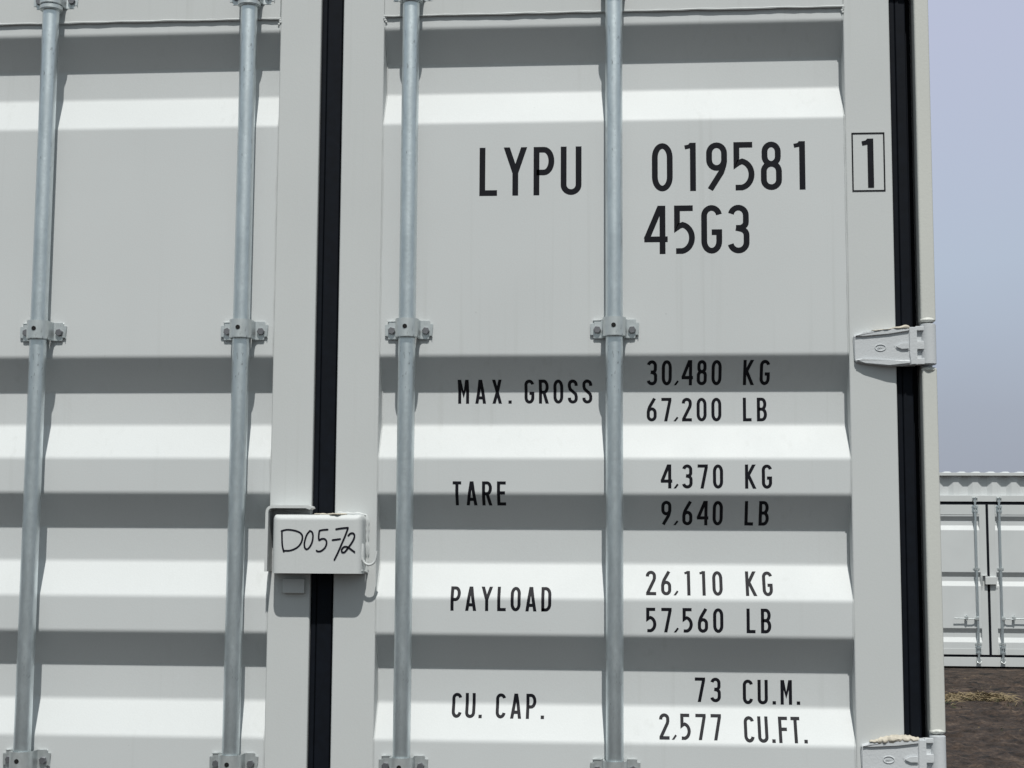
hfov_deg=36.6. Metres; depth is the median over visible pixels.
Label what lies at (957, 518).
door
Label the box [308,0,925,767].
door
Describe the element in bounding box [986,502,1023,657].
door
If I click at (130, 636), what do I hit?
door
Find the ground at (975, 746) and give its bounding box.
[941,666,1023,767]
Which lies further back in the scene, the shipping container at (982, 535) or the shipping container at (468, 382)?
the shipping container at (982, 535)
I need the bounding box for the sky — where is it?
[928,0,1023,472]
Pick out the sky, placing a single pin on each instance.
(976, 47)
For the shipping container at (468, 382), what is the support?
on the ground at (975, 746)
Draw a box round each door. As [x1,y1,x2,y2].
[0,0,322,767]
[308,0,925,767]
[940,501,990,656]
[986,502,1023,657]
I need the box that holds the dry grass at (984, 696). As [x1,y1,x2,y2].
[945,677,1023,731]
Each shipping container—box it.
[0,0,945,767]
[939,472,1023,666]
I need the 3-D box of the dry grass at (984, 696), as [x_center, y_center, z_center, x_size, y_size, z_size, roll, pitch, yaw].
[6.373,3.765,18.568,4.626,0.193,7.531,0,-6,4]

